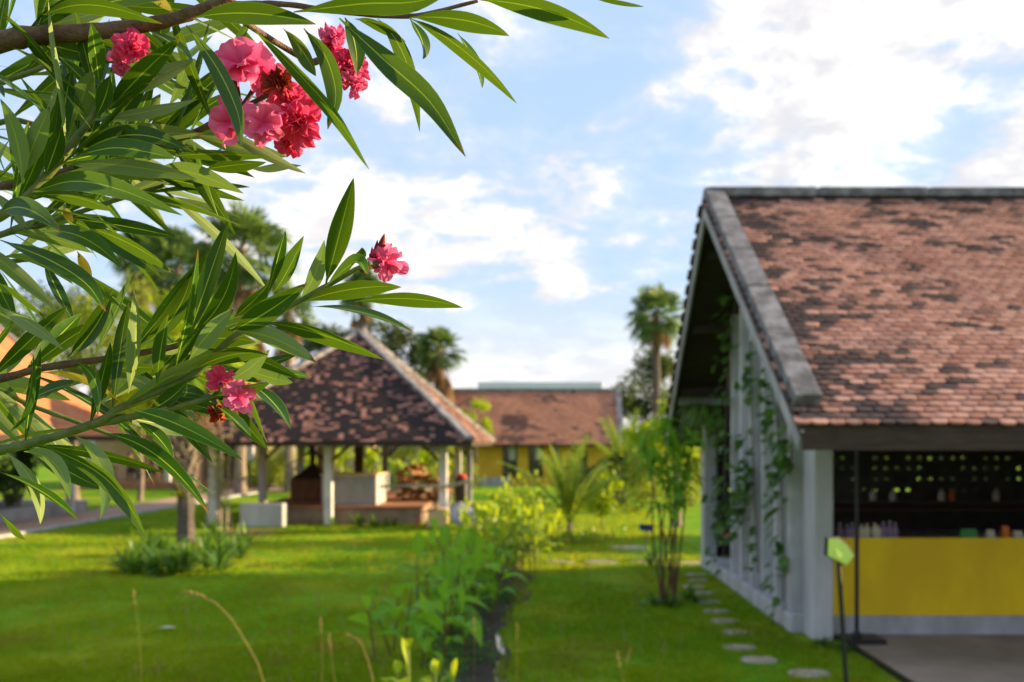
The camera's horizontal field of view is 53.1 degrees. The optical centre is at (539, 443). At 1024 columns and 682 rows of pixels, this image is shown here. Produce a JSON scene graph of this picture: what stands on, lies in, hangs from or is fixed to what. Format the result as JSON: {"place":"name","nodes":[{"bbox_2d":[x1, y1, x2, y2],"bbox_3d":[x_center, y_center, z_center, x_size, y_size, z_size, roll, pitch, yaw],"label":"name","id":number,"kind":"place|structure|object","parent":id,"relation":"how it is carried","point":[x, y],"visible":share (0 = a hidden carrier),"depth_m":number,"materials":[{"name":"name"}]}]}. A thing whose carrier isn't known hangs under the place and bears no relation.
{"place":"outdoors","nodes":[
{"label":"outdoors","id":0,"kind":"place"},
{"bbox_2d":[0,485,278,534],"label":"brick path","id":1,"kind":"structure","parent":0,"point":[34,523],"depth_m":30.54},
{"bbox_2d":[0,444,1019,681],"bbox_3d":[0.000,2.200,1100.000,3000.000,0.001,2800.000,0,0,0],"label":"lawn","id":2,"kind":"structure","parent":0,"point":[47,478],"depth_m":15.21,"materials":[{"name":"plant"}]},
{"bbox_2d":[3,279,97,486],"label":"broad tree","id":3,"kind":"object","parent":2,"relation":"on","point":[43,304],"visible":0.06,"depth_m":52.17,"materials":[{"name":"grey plant"}]},
{"bbox_2d":[0,325,130,522],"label":"verandah house","id":4,"kind":"structure","parent":2,"relation":"on","point":[76,408],"depth_m":30.78,"materials":[{"name":"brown wood"}]},
{"bbox_2d":[0,440,38,506],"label":"verandah shrub","id":5,"kind":"object","parent":4,"relation":"on","point":[23,457],"visible":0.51,"depth_m":29.68,"materials":[{"name":"green plant"}]},
{"bbox_2d":[0,268,169,499],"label":"broad tree","id":6,"kind":"object","parent":2,"relation":"on","point":[88,306],"visible":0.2,"depth_m":39.30,"materials":[{"name":"green plant"}]},
{"bbox_2d":[87,370,151,500],"bbox_3d":[-15.251,-0.881,39.375,4.681,6.283,3.471,0,0,34],"label":"broad tree","id":7,"kind":"object","parent":2,"relation":"on","point":[140,491],"visible":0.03,"depth_m":38.95,"materials":[{"name":"green plant"}]},
{"bbox_2d":[91,525,161,573],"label":"strap leaved shrub","id":8,"kind":"object","parent":2,"relation":"on","point":[129,565],"visible":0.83,"depth_m":17.38,"materials":[{"name":"green plant"}]},
{"bbox_2d":[106,222,177,310],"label":"fan palm","id":9,"kind":"object","parent":2,"relation":"on","point":[125,264],"visible":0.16,"depth_m":53.49,"materials":[{"name":"green plant"}]},
{"bbox_2d":[0,487,283,537],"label":"path kerb","id":10,"kind":"structure","parent":2,"relation":"on","point":[86,521],"depth_m":28.79,"materials":[{"name":"concrete"}]},
{"bbox_2d":[128,523,183,553],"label":"strap leaved shrub","id":11,"kind":"object","parent":2,"relation":"on","point":[160,543],"visible":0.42,"depth_m":20.05,"materials":[{"name":"green plant"}]},
{"bbox_2d":[126,541,205,576],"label":"strap leaved shrub","id":12,"kind":"object","parent":2,"relation":"on","point":[156,569],"visible":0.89,"depth_m":17.03,"materials":[{"name":"green plant"}]},
{"bbox_2d":[61,396,273,488],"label":"beige house","id":13,"kind":"structure","parent":2,"relation":"on","point":[124,449],"depth_m":52.00,"materials":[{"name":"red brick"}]},
{"bbox_2d":[121,224,224,451],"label":"fan palm","id":14,"kind":"object","parent":2,"relation":"on","point":[165,250],"visible":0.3,"depth_m":48.99,"materials":[{"name":"green plant"}]},
{"bbox_2d":[104,285,261,544],"bbox_3d":[-7.762,-0.684,22.458,3.344,5.969,3.380,0,0,-28],"label":"fan palm","id":15,"kind":"object","parent":2,"relation":"on","point":[185,455],"visible":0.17,"depth_m":22.29,"materials":[{"name":"green plant"}]},
{"bbox_2d":[142,534,253,573],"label":"strap leaved shrub","id":16,"kind":"object","parent":2,"relation":"on","point":[219,561],"visible":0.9,"depth_m":17.44,"materials":[{"name":"green plant"}]},
{"bbox_2d":[203,423,236,529],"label":"bamboo clump","id":17,"kind":"object","parent":2,"relation":"on","point":[219,492],"visible":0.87,"depth_m":26.30,"materials":[{"name":"plant"}]},
{"bbox_2d":[194,523,264,559],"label":"strap leaved shrub","id":18,"kind":"object","parent":2,"relation":"on","point":[237,545],"visible":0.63,"depth_m":19.31,"materials":[{"name":"green plant"}]},
{"bbox_2d":[187,515,275,549],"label":"strap leaved shrub","id":19,"kind":"object","parent":2,"relation":"on","point":[215,531],"visible":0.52,"depth_m":21.14,"materials":[{"name":"green plant"}]},
{"bbox_2d":[176,200,300,493],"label":"fan palm","id":20,"kind":"object","parent":2,"relation":"on","point":[255,228],"visible":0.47,"depth_m":43.25,"materials":[{"name":"green plant"}]},
{"bbox_2d":[240,503,287,526],"bbox_3d":[-7.290,1.890,27.100,1.140,0.620,0.500,0,0,0],"label":"concrete box","id":21,"kind":"object","parent":2,"relation":"on","point":[263,514],"visible":0.97,"depth_m":26.85,"materials":[{"name":"concrete"}]},
{"bbox_2d":[246,446,286,491],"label":"bush","id":22,"kind":"object","parent":2,"relation":"on","point":[250,468],"visible":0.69,"depth_m":45.92,"materials":[{"name":"green plant"}]},
{"bbox_2d":[267,284,322,492],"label":"fan palm","id":23,"kind":"object","parent":2,"relation":"on","point":[290,451],"visible":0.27,"depth_m":45.77,"materials":[{"name":"green plant"}]},
{"bbox_2d":[0,0,643,540],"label":"oleander","id":24,"kind":"object","parent":2,"relation":"on","point":[76,96],"visible":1,"depth_m":0.84,"materials":[{"name":"green plant"}]},
{"bbox_2d":[169,328,494,525],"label":"open pavilion","id":25,"kind":"structure","parent":2,"relation":"on","point":[347,399],"depth_m":27.91,"materials":[{"name":"tile"}]},
{"bbox_2d":[290,446,334,500],"bbox_3d":[-6.935,0.804,31.475,1.030,1.808,1.750,0,0,0],"label":"brick hearth","id":26,"kind":"object","parent":25,"relation":"on","point":[306,484],"visible":0.58,"depth_m":30.60,"materials":[{"name":"brown brick"}]},
{"bbox_2d":[321,472,386,504],"bbox_3d":[-5.240,1.274,29.050,1.560,0.868,1.740,0,0,0],"label":"concrete basin","id":27,"kind":"object","parent":25,"relation":"on","point":[356,488],"visible":0.88,"depth_m":28.20,"materials":[{"name":"concrete"}]},
{"bbox_2d":[394,463,452,502],"bbox_3d":[-3.499,1.218,30.912,1.723,1.232,1.442,0,0,0],"label":"firewood stack","id":28,"kind":"object","parent":25,"relation":"on","point":[418,492],"visible":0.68,"depth_m":30.55,"materials":[{"name":"wood"}]},
{"bbox_2d":[379,479,471,487],"bbox_3d":[-3.019,1.061,27.250,2.465,0.257,0.100,0,0,0],"label":"wooden pole","id":29,"kind":"object","parent":25,"relation":"attached to","point":[432,485],"visible":1,"depth_m":27.22,"materials":[{"name":"wood"}]},
{"bbox_2d":[0,530,686,677],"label":"leaf litter","id":30,"kind":"object","parent":2,"relation":"on","point":[162,666],"visible":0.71,"depth_m":13.04,"materials":[{"name":"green plant"}]},
{"bbox_2d":[295,317,391,361],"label":"broad tree","id":31,"kind":"object","parent":2,"relation":"on","point":[313,346],"visible":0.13,"depth_m":61.91,"materials":[{"name":"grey plant"}]},
{"bbox_2d":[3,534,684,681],"bbox_3d":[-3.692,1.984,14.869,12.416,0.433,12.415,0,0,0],"label":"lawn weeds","id":32,"kind":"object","parent":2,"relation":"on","point":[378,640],"visible":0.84,"depth_m":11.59,"materials":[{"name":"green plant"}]},
{"bbox_2d":[335,446,381,471],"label":"bush","id":33,"kind":"object","parent":2,"relation":"on","point":[349,464],"visible":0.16,"depth_m":49.91,"materials":[{"name":"green plant"}]},
{"bbox_2d":[338,266,385,332],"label":"fan palm","id":34,"kind":"object","parent":2,"relation":"on","point":[362,319],"visible":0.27,"depth_m":71.52,"materials":[{"name":"green plant"}]},
{"bbox_2d":[342,511,389,528],"bbox_3d":[-4.494,2.023,26.981,1.560,0.623,1.085,0,0,16],"label":"cycad","id":35,"kind":"object","parent":2,"relation":"on","point":[360,521],"visible":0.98,"depth_m":26.97,"materials":[{"name":"green plant"}]},
{"bbox_2d":[364,448,381,471],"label":"banana plant","id":36,"kind":"object","parent":2,"relation":"on","point":[372,458],"visible":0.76,"depth_m":46.85,"materials":[{"name":"green plant"}]},
{"bbox_2d":[343,446,432,480],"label":"tree","id":37,"kind":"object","parent":2,"relation":"on","point":[392,447],"depth_m":60.00,"materials":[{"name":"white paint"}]},
{"bbox_2d":[375,455,408,489],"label":"banana plant","id":38,"kind":"object","parent":2,"relation":"on","point":[393,464],"visible":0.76,"depth_m":43.77,"materials":[{"name":"green plant"}]},
{"bbox_2d":[381,638,412,681],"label":"ginger plant","id":39,"kind":"object","parent":2,"relation":"on","point":[398,665],"visible":1,"depth_m":7.25,"materials":[{"name":"green plant"}]},
{"bbox_2d":[376,320,433,470],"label":"broad tree","id":40,"kind":"object","parent":2,"relation":"on","point":[396,341],"visible":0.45,"depth_m":59.71,"materials":[{"name":"green plant"}]},
{"bbox_2d":[389,446,427,482],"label":"bush","id":41,"kind":"object","parent":2,"relation":"on","point":[404,452],"visible":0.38,"depth_m":50.91,"materials":[{"name":"green plant"}]},
{"bbox_2d":[347,562,489,662],"bbox_3d":[-1.214,1.752,10.591,1.403,0.965,1.117,0,0,0],"label":"ginger plant","id":42,"kind":"object","parent":2,"relation":"on","point":[382,610],"visible":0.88,"depth_m":10.46,"materials":[{"name":"green plant"}]},
{"bbox_2d":[411,450,438,489],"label":"banana plant","id":43,"kind":"object","parent":2,"relation":"on","point":[424,457],"visible":0.71,"depth_m":44.87,"materials":[{"name":"green plant"}]},
{"bbox_2d":[415,502,451,527],"bbox_3d":[-2.719,1.913,26.960,1.092,0.763,0.780,0,0,0],"label":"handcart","id":44,"kind":"object","parent":2,"relation":"on","point":[437,513],"visible":0.62,"depth_m":26.73,"materials":[{"name":"beige paint"}]},
{"bbox_2d":[394,523,473,616],"bbox_3d":[-1.137,1.595,12.091,0.978,1.279,0.840,0,0,23],"label":"ginger plant","id":45,"kind":"object","parent":2,"relation":"on","point":[418,542],"visible":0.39,"depth_m":11.99,"materials":[{"name":"green plant"}]},
{"bbox_2d":[412,325,467,484],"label":"fan palm","id":46,"kind":"object","parent":2,"relation":"on","point":[437,363],"visible":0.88,"depth_m":54.62,"materials":[{"name":"green plant"}]},
{"bbox_2d":[419,446,463,480],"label":"bush","id":47,"kind":"object","parent":2,"relation":"on","point":[434,472],"visible":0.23,"depth_m":48.55,"materials":[{"name":"green plant"}]},
{"bbox_2d":[404,588,481,669],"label":"ginger plant","id":48,"kind":"object","parent":2,"relation":"on","point":[419,632],"visible":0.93,"depth_m":9.93,"materials":[{"name":"green plant"}]},
{"bbox_2d":[404,528,494,598],"bbox_3d":[-1.238,1.686,13.597,1.155,1.096,1.015,0,0,39],"label":"ginger plant","id":49,"kind":"object","parent":2,"relation":"on","point":[431,537],"visible":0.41,"depth_m":13.76,"materials":[{"name":"green plant"}]},
{"bbox_2d":[437,453,485,494],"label":"bush","id":50,"kind":"object","parent":2,"relation":"on","point":[463,464],"visible":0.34,"depth_m":43.92,"materials":[{"name":"green plant"}]},
{"bbox_2d":[455,477,467,501],"bbox_3d":[-2.318,1.373,30.500,0.383,0.712,0.400,0,0,0],"label":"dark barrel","id":51,"kind":"object","parent":2,"relation":"on","point":[461,492],"visible":0.88,"depth_m":30.33,"materials":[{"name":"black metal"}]},
{"bbox_2d":[450,503,479,527],"bbox_3d":[-1.895,1.880,26.330,0.511,0.691,0.724,0,0,39],"label":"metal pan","id":52,"kind":"object","parent":2,"relation":"on","point":[454,514],"visible":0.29,"depth_m":26.23,"materials":[{"name":"grey metal"}]},
{"bbox_2d":[0,427,931,465],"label":"distant wood","id":53,"kind":"object","parent":2,"relation":"on","point":[8,458],"visible":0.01,"depth_m":102.78,"materials":[{"name":"green plant"}]},
{"bbox_2d":[424,517,509,589],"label":"ginger plant","id":54,"kind":"object","parent":2,"relation":"on","point":[479,540],"visible":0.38,"depth_m":14.91,"materials":[{"name":"green plant"}]},
{"bbox_2d":[435,522,518,583],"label":"ginger plant","id":55,"kind":"object","parent":2,"relation":"on","point":[503,529],"visible":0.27,"depth_m":16.03,"materials":[{"name":"green plant"}]},
{"bbox_2d":[461,397,495,486],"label":"slim tree","id":56,"kind":"object","parent":2,"relation":"on","point":[485,422],"visible":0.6,"depth_m":51.50,"materials":[{"name":"green plant"}]},
{"bbox_2d":[458,490,522,527],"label":"ginger plant","id":57,"kind":"object","parent":2,"relation":"on","point":[494,498],"visible":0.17,"depth_m":21.71,"materials":[{"name":"green plant"}]},
{"bbox_2d":[449,542,533,681],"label":"ditch","id":58,"kind":"object","parent":2,"relation":"in","point":[483,673],"visible":0.31,"depth_m":11.64,"materials":[{"name":"soil"}]},
{"bbox_2d":[419,658,456,681],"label":"ginger plant","id":59,"kind":"object","parent":58,"relation":"on","point":[435,666],"visible":1,"depth_m":7.53,"materials":[{"name":"green plant"}]},
{"bbox_2d":[434,557,484,640],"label":"ginger plant","id":60,"kind":"object","parent":58,"relation":"on","point":[466,582],"visible":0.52,"depth_m":11.47,"materials":[{"name":"green plant"}]},
{"bbox_2d":[418,579,522,681],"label":"ditch weeds","id":61,"kind":"object","parent":58,"relation":"on","point":[504,598],"visible":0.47,"depth_m":10.52,"materials":[{"name":"green plant"}]},
{"bbox_2d":[438,503,527,562],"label":"ginger plant","id":62,"kind":"object","parent":58,"relation":"on","point":[463,512],"visible":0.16,"depth_m":18.96,"materials":[{"name":"green plant"}]},
{"bbox_2d":[456,541,514,597],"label":"ginger plant","id":63,"kind":"object","parent":58,"relation":"on","point":[490,549],"visible":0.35,"depth_m":14.48,"materials":[{"name":"green plant"}]},
{"bbox_2d":[444,545,527,621],"bbox_3d":[-0.720,1.756,12.764,1.183,0.954,0.828,0,0,0],"label":"ginger plant","id":64,"kind":"object","parent":58,"relation":"on","point":[476,556],"visible":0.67,"depth_m":12.70,"materials":[{"name":"green plant"}]},
{"bbox_2d":[470,511,546,577],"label":"ginger plant","id":65,"kind":"object","parent":58,"relation":"on","point":[517,544],"visible":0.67,"depth_m":16.90,"materials":[{"name":"green plant"}]},
{"bbox_2d":[485,496,551,554],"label":"ginger plant","id":66,"kind":"object","parent":58,"relation":"on","point":[513,500],"visible":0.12,"depth_m":19.99,"materials":[{"name":"green plant"}]},
{"bbox_2d":[485,505,564,568],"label":"ginger plant","id":67,"kind":"object","parent":58,"relation":"on","point":[548,527],"visible":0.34,"depth_m":18.28,"materials":[{"name":"green plant"}]},
{"bbox_2d":[461,501,523,571],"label":"ginger plant","id":68,"kind":"object","parent":2,"relation":"on","point":[482,513],"visible":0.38,"depth_m":17.64,"materials":[{"name":"green plant"}]},
{"bbox_2d":[483,473,534,514],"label":"ginger plant","id":69,"kind":"object","parent":2,"relation":"on","point":[504,493],"visible":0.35,"depth_m":27.20,"materials":[{"name":"green plant"}]},
{"bbox_2d":[472,499,558,562],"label":"ginger plant","id":70,"kind":"object","parent":2,"relation":"on","point":[492,511],"visible":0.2,"depth_m":19.09,"materials":[{"name":"green plant"}]},
{"bbox_2d":[429,388,623,485],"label":"yellow house","id":71,"kind":"structure","parent":2,"relation":"on","point":[527,423],"depth_m":53.40,"materials":[{"name":"brown tile"}]},
{"bbox_2d":[503,447,516,475],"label":"window","id":72,"kind":"structure","parent":71,"relation":"in","point":[509,453],"depth_m":52.98,"materials":[{"name":"grey glass"}]},
{"bbox_2d":[529,447,542,475],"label":"window","id":73,"kind":"structure","parent":71,"relation":"in","point":[533,451],"depth_m":52.98,"materials":[{"name":"grey glass"}]},
{"bbox_2d":[500,481,553,519],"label":"ginger plant","id":74,"kind":"object","parent":2,"relation":"on","point":[525,497],"visible":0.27,"depth_m":24.11,"materials":[{"name":"green plant"}]},
{"bbox_2d":[491,501,565,550],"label":"ginger plant","id":75,"kind":"object","parent":2,"relation":"on","point":[561,515],"visible":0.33,"depth_m":21.19,"materials":[{"name":"green plant"}]},
{"bbox_2d":[501,469,560,520],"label":"ginger plant","id":76,"kind":"object","parent":2,"relation":"on","point":[528,472],"visible":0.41,"depth_m":28.46,"materials":[{"name":"green plant"}]},
{"bbox_2d":[497,434,627,538],"bbox_3d":[0.890,1.022,23.544,2.980,2.470,2.557,0,0,41],"label":"coconut palm","id":77,"kind":"object","parent":2,"relation":"on","point":[570,499],"visible":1,"depth_m":23.43,"materials":[{"name":"plant"}]},
{"bbox_2d":[539,526,603,545],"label":"ground cover","id":78,"kind":"object","parent":2,"relation":"on","point":[571,537],"visible":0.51,"depth_m":22.61,"materials":[{"name":"plant"}]},
{"bbox_2d":[552,525,633,540],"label":"ground cover","id":79,"kind":"object","parent":2,"relation":"on","point":[612,535],"visible":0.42,"depth_m":23.48,"materials":[{"name":"plant"}]},
{"bbox_2d":[581,465,624,526],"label":"leafy shrub","id":80,"kind":"object","parent":2,"relation":"on","point":[602,504],"visible":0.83,"depth_m":26.80,"materials":[{"name":"green plant"}]},
{"bbox_2d":[583,449,646,504],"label":"bush","id":81,"kind":"object","parent":2,"relation":"on","point":[615,462],"visible":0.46,"depth_m":36.77,"materials":[{"name":"green plant"}]},
{"bbox_2d":[580,407,658,502],"bbox_3d":[3.263,0.476,37.181,3.530,3.556,4.210,0,0,34],"label":"coconut palm","id":82,"kind":"object","parent":2,"relation":"on","point":[619,449],"visible":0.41,"depth_m":37.29,"materials":[{"name":"plant"}]},
{"bbox_2d":[610,345,675,474],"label":"round tree","id":83,"kind":"object","parent":2,"relation":"on","point":[631,401],"visible":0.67,"depth_m":65.61,"materials":[{"name":"green plant"}]},
{"bbox_2d":[612,439,685,511],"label":"bush","id":84,"kind":"object","parent":2,"relation":"on","point":[641,485],"visible":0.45,"depth_m":32.87,"materials":[{"name":"green plant"}]},
{"bbox_2d":[622,281,683,419],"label":"fan palm","id":85,"kind":"object","parent":2,"relation":"on","point":[654,334],"visible":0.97,"depth_m":59.48,"materials":[{"name":"green plant"}]},
{"bbox_2d":[618,387,699,526],"bbox_3d":[3.609,0.263,26.989,3.047,3.985,2.018,0,0,21],"label":"grey trunk tree","id":86,"kind":"object","parent":2,"relation":"on","point":[633,433],"visible":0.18,"depth_m":26.93,"materials":[{"name":"green plant"}]},
{"bbox_2d":[638,587,684,608],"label":"strap leaved plant","id":87,"kind":"object","parent":2,"relation":"on","point":[654,600],"visible":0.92,"depth_m":13.84,"materials":[{"name":"green plant"}]},
{"bbox_2d":[626,408,711,602],"bbox_3d":[1.663,0.886,14.009,1.271,2.737,1.240,0,0,16],"label":"dracaena clump","id":88,"kind":"object","parent":2,"relation":"on","point":[650,456],"visible":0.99,"depth_m":13.96,"materials":[{"name":"green plant"}]},
{"bbox_2d":[661,447,700,505],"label":"bush","id":89,"kind":"object","parent":2,"relation":"on","point":[692,483],"visible":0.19,"depth_m":35.46,"materials":[{"name":"green plant"}]},
{"bbox_2d":[670,581,715,601],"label":"strap leaved plant","id":90,"kind":"object","parent":2,"relation":"on","point":[689,594],"visible":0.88,"depth_m":14.23,"materials":[{"name":"green plant"}]},
{"bbox_2d":[741,656,777,663],"bbox_3d":[2.225,2.200,10.378,0.371,0.040,0.292,0,0,0],"label":"stepping stone","id":91,"kind":"object","parent":2,"relation":"on","point":[762,660],"visible":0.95,"depth_m":10.33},
{"bbox_2d":[788,669,830,677],"bbox_3d":[2.566,2.200,9.758,0.407,0.040,0.319,0,0,0],"label":"stepping stone","id":92,"kind":"object","parent":2,"relation":"on","point":[816,673],"visible":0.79,"depth_m":9.70,"materials":[{"name":"stone"}]},
{"bbox_2d":[824,536,854,681],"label":"garden sign","id":93,"kind":"object","parent":2,"relation":"on","point":[837,549],"visible":1,"depth_m":8.00,"materials":[{"name":"green metal"}]},
{"bbox_2d":[846,641,912,681],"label":"slab edging","id":94,"kind":"object","parent":2,"relation":"on","point":[883,666],"depth_m":10.04,"materials":[{"name":"black concrete"}]},
{"bbox_2d":[834,635,1023,681],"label":"floor slab","id":95,"kind":"structure","parent":2,"relation":"on","point":[956,658],"depth_m":10.40,"materials":[{"name":"concrete"}]},
{"bbox_2d":[662,186,1023,640],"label":"tiled stall","id":96,"kind":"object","parent":95,"relation":"on","point":[879,323],"visible":0.92,"depth_m":11.60,"materials":[{"name":"brown tile"}]},
{"bbox_2d":[677,401,723,448],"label":"hanging fern","id":97,"kind":"object","parent":96,"relation":"hanging from","point":[697,412],"visible":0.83,"depth_m":17.09,"materials":[{"name":"green plant"}]},
{"bbox_2d":[701,285,736,576],"bbox_3d":[2.767,-0.135,15.928,0.420,4.545,1.789,0,0,0],"label":"creeper","id":98,"kind":"object","parent":96,"relation":"attached to","point":[717,527],"visible":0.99,"depth_m":15.98,"materials":[{"name":"green plant"}]},
{"bbox_2d":[721,432,755,545],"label":"creeper","id":99,"kind":"object","parent":96,"relation":"attached to","point":[736,495],"visible":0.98,"depth_m":14.36,"materials":[{"name":"green plant"}]},
{"bbox_2d":[728,341,758,572],"bbox_3d":[2.830,0.154,14.193,0.247,3.168,1.259,0,0,0],"label":"creeper","id":100,"kind":"object","parent":96,"relation":"attached to","point":[748,400],"visible":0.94,"depth_m":14.01,"materials":[{"name":"green plant"}]},
{"bbox_2d":[749,366,791,624],"bbox_3d":[2.807,0.609,12.514,0.353,3.204,1.456,0,0,0],"label":"creeper","id":101,"kind":"object","parent":96,"relation":"attached to","point":[766,423],"visible":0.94,"depth_m":12.40,"materials":[{"name":"green plant"}]},
{"bbox_2d":[764,425,794,501],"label":"creeper","id":102,"kind":"object","parent":96,"relation":"attached to","point":[783,460],"visible":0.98,"depth_m":11.90,"materials":[{"name":"green plant"}]},
{"bbox_2d":[840,450,886,644],"bbox_3d":[3.542,1.022,11.200,0.400,2.284,0.400,0,0,0],"label":"post stand","id":103,"kind":"object","parent":95,"relation":"on","point":[856,637],"visible":0.9,"depth_m":11.18,"materials":[{"name":"black metal"}]},
{"bbox_2d":[870,530,1023,534],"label":"work table","id":104,"kind":"object","parent":95,"relation":"on","point":[932,532],"visible":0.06,"depth_m":14.94,"materials":[{"name":"brown metal"}]},
{"bbox_2d":[851,457,1019,490],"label":"bush","id":105,"kind":"object","parent":2,"relation":"on","point":[940,478],"visible":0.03,"depth_m":22.30,"materials":[{"name":"green plant"}]},
{"bbox_2d":[0,0,1023,443],"label":"sky","id":106,"kind":"structure","parent":0,"point":[582,191],"materials":[{"name":"blue"}]},
{"bbox_2d":[478,382,602,387],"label":"flat roofed hall","id":107,"kind":"structure","parent":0,"point":[540,384],"depth_m":72.00,"materials":[{"name":"white paint"}]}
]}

